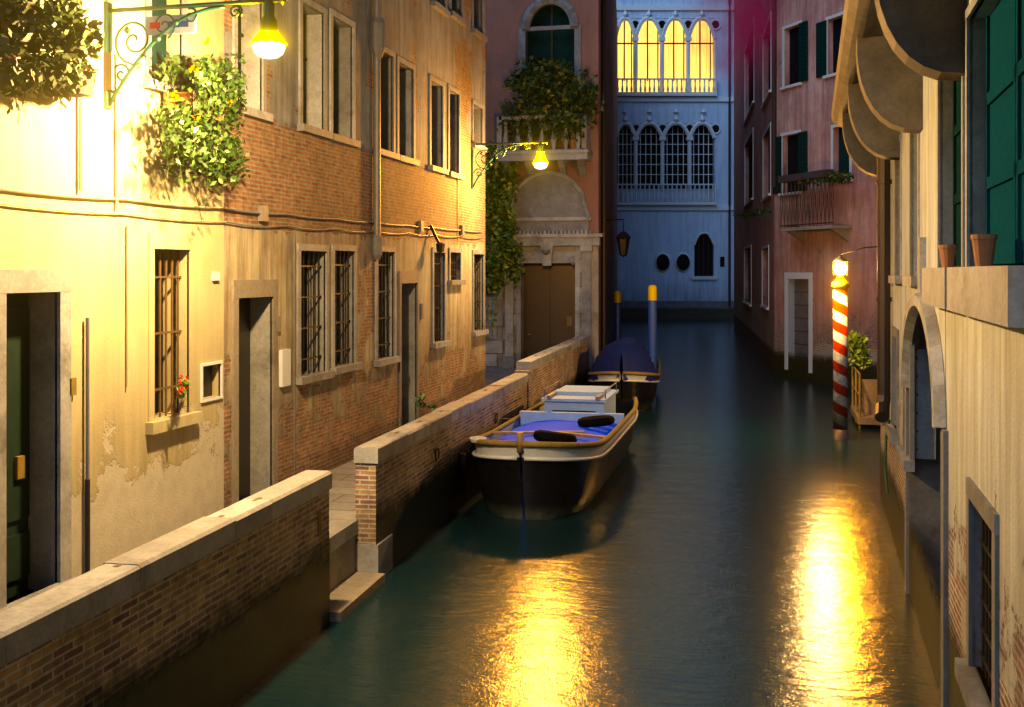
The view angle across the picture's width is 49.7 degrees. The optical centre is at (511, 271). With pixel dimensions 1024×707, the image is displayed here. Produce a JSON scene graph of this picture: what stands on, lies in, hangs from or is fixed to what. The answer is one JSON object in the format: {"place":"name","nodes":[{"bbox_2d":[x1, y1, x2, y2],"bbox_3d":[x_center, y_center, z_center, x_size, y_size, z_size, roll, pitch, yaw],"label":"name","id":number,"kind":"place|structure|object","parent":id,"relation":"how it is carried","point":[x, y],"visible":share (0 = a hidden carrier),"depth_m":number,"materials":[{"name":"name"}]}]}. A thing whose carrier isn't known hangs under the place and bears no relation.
{"place":"outdoors","nodes":[
{"label":"outdoors","id":0,"kind":"place"},
{"bbox_2d":[0,0,223,611],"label":"yellow house","id":1,"kind":"structure","parent":0,"point":[103,465],"depth_m":10.69,"materials":[{"name":"paint"}]},
{"bbox_2d":[174,374,188,399],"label":"window flowers","id":2,"kind":"object","parent":1,"relation":"attached to","point":[181,389],"visible":1,"depth_m":11.67,"materials":[{"name":"red plant"}]},
{"bbox_2d":[104,0,286,108],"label":"lamp","id":3,"kind":"object","parent":1,"relation":"attached to","point":[268,31],"visible":0.98,"depth_m":10.57,"materials":[{"name":"green metal"}]},
{"bbox_2d":[253,42,284,58],"bbox_3d":[-2.274,-2.063,10.338,0.300,0.135,0.296,0,0,13],"label":"lamp globe","id":4,"kind":"object","parent":3,"relation":"attached to","point":[269,50],"visible":1,"depth_m":10.24,"materials":[{"name":"white glass"}]},
{"bbox_2d":[224,0,488,507],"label":"old house","id":5,"kind":"structure","parent":0,"point":[367,110],"depth_m":17.00,"materials":[{"name":"orange brick"}]},
{"bbox_2d":[0,187,481,238],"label":"cables","id":6,"kind":"object","parent":5,"relation":"attached to","point":[83,197],"visible":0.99,"depth_m":12.04,"materials":[{"name":"black rubber"}]},
{"bbox_2d":[70,14,497,474],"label":"wall fixtures","id":7,"kind":"object","parent":5,"relation":"attached to","point":[185,26],"visible":0.98,"depth_m":11.03,"materials":[{"name":"white paint"}]},
{"bbox_2d":[471,140,548,188],"bbox_3d":[-0.045,-2.289,23.491,1.692,1.030,0.325,0,0,13],"label":"lamp","id":8,"kind":"object","parent":5,"relation":"attached to","point":[540,157],"visible":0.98,"depth_m":23.52,"materials":[{"name":"green metal"}]},
{"bbox_2d":[534,163,547,168],"bbox_3d":[0.603,-2.229,23.337,0.300,0.135,0.296,0,0,13],"label":"lamp globe","id":9,"kind":"object","parent":8,"relation":"attached to","point":[540,165],"visible":1,"depth_m":23.23,"materials":[{"name":"white glass"}]},
{"bbox_2d":[232,319,940,706],"bbox_3d":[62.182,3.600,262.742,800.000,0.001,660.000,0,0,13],"label":"water","id":10,"kind":"structure","parent":0,"point":[724,537],"depth_m":12.59,"materials":[{"name":"teal liquid"}]},
{"bbox_2d":[0,335,589,706],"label":"quay parapet","id":11,"kind":"structure","parent":10,"relation":"in","point":[89,637],"depth_m":9.31,"materials":[{"name":"brick"}]},
{"bbox_2d":[414,393,436,410],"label":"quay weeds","id":12,"kind":"object","parent":11,"relation":"on","point":[422,404],"visible":1,"depth_m":14.14,"materials":[{"name":"green plant"}]},
{"bbox_2d":[80,308,965,706],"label":"algae stain","id":13,"kind":"object","parent":10,"relation":"in","point":[230,660],"visible":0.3,"depth_m":10.46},
{"bbox_2d":[458,381,637,519],"bbox_3d":[0.880,3.035,19.324,2.159,1.730,7.359,0,0,13],"label":"boat","id":14,"kind":"object","parent":10,"relation":"on","point":[562,451],"visible":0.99,"depth_m":16.49,"materials":[{"name":"black wood"}]},
{"bbox_2d":[485,0,617,368],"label":"portal house","id":15,"kind":"structure","parent":10,"relation":"in","point":[565,206],"depth_m":33.40,"materials":[{"name":"paint"}]},
{"bbox_2d":[29,58,580,149],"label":"window boxes","id":16,"kind":"object","parent":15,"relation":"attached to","point":[87,90],"depth_m":11.58,"materials":[{"name":"ceramic"}]},
{"bbox_2d":[0,0,104,123],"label":"flower box plant","id":17,"kind":"object","parent":16,"relation":"in","point":[25,43],"visible":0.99,"depth_m":9.01,"materials":[{"name":"green plant"}]},
{"bbox_2d":[151,36,250,220],"bbox_3d":[-3.334,-1.562,11.977,0.812,2.019,3.103,0,0,-1],"label":"flower box plant","id":18,"kind":"object","parent":16,"relation":"in","point":[194,136],"visible":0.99,"depth_m":11.62,"materials":[{"name":"green plant"}]},
{"bbox_2d":[485,141,525,339],"bbox_3d":[-0.444,-0.855,33.172,1.700,6.133,1.040,0,0,13],"label":"ivy","id":19,"kind":"object","parent":15,"relation":"attached to","point":[500,188],"visible":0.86,"depth_m":33.12,"materials":[{"name":"green plant"}]},
{"bbox_2d":[497,55,603,149],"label":"balcony plants","id":20,"kind":"object","parent":15,"relation":"attached to","point":[550,87],"visible":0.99,"depth_m":32.35,"materials":[{"name":"green plant"}]},
{"bbox_2d":[606,219,630,256],"bbox_3d":[3.323,-1.110,36.722,1.282,1.272,0.450,0,0,13],"label":"lantern","id":21,"kind":"object","parent":15,"relation":"attached to","point":[623,237],"visible":0.92,"depth_m":36.52,"materials":[{"name":"grey metal"}]},
{"bbox_2d":[614,291,620,340],"bbox_3d":[3.734,2.440,39.130,0.250,3.520,0.250,0,0,13],"label":"blue pole","id":22,"kind":"object","parent":10,"relation":"in","point":[617,314],"visible":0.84,"depth_m":39.03,"materials":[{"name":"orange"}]},
{"bbox_2d":[588,337,661,410],"bbox_3d":[3.282,2.837,31.527,1.919,2.126,7.052,0,0,8],"label":"boat","id":23,"kind":"object","parent":10,"relation":"on","point":[626,363],"visible":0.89,"depth_m":28.39,"materials":[{"name":"fabric"}]},
{"bbox_2d":[648,285,656,406],"bbox_3d":[3.760,2.275,29.589,0.239,3.851,0.239,0,0,13],"label":"blue pole","id":24,"kind":"object","parent":10,"relation":"in","point":[652,321],"visible":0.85,"depth_m":29.50,"materials":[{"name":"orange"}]},
{"bbox_2d":[616,0,733,309],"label":"palazzo","id":25,"kind":"structure","parent":10,"relation":"in","point":[675,136],"depth_m":83.08,"materials":[{"name":"paint"}]},
{"bbox_2d":[734,0,876,372],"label":"pink house","id":26,"kind":"structure","parent":10,"relation":"in","point":[800,238],"depth_m":36.94,"materials":[{"name":"paint"}]},
{"bbox_2d":[732,207,771,218],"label":"window box plants","id":27,"kind":"object","parent":26,"relation":"attached to","point":[760,212],"visible":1,"depth_m":44.55,"materials":[{"name":"green plant"}]},
{"bbox_2d":[797,170,853,185],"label":"balcony plants","id":28,"kind":"object","parent":26,"relation":"attached to","point":[835,176],"visible":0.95,"depth_m":33.67,"materials":[{"name":"green plant"}]},
{"bbox_2d":[831,276,848,439],"bbox_3d":[7.052,2.148,23.736,0.380,4.104,0.380,0,0,13],"label":"striped mooring pole","id":29,"kind":"object","parent":10,"relation":"in","point":[840,285],"visible":0.84,"depth_m":23.61,"materials":[{"name":"red paint"}]},
{"bbox_2d":[833,246,876,275],"bbox_3d":[7.819,-0.271,23.987,1.954,0.713,0.331,0,0,-18],"label":"lamp","id":30,"kind":"object","parent":29,"relation":"on","point":[839,258],"visible":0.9,"depth_m":23.70,"materials":[{"name":"white glass"}]},
{"bbox_2d":[834,262,847,275],"bbox_3d":[7.052,-0.064,23.736,0.300,0.320,0.292,0,0,13],"label":"lamp globe","id":31,"kind":"object","parent":30,"relation":"attached to","point":[838,268],"visible":1,"depth_m":23.63,"materials":[{"name":"white glass"}]},
{"bbox_2d":[850,366,880,428],"bbox_3d":[9.211,3.114,26.229,2.100,1.572,2.400,0,0,13],"label":"landing","id":32,"kind":"object","parent":10,"relation":"in","point":[864,414],"visible":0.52,"depth_m":25.91,"materials":[{"name":"brown wood"}]},
{"bbox_2d":[848,329,871,370],"bbox_3d":[8.470,1.915,26.915,0.627,1.018,0.844,0,0,13],"label":"potted shrub","id":33,"kind":"object","parent":32,"relation":"on","point":[857,348],"visible":0.99,"depth_m":26.81,"materials":[{"name":"green plant"}]},
{"bbox_2d":[831,0,1023,706],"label":"house","id":34,"kind":"structure","parent":10,"relation":"in","point":[927,113],"depth_m":7.94,"materials":[{"name":"beige paint"}]},
{"bbox_2d":[713,0,772,69],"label":"lens flare","id":35,"kind":"object","parent":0,"point":[749,29],"visible":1,"depth_m":2.11,"materials":[{"name":"pink"}]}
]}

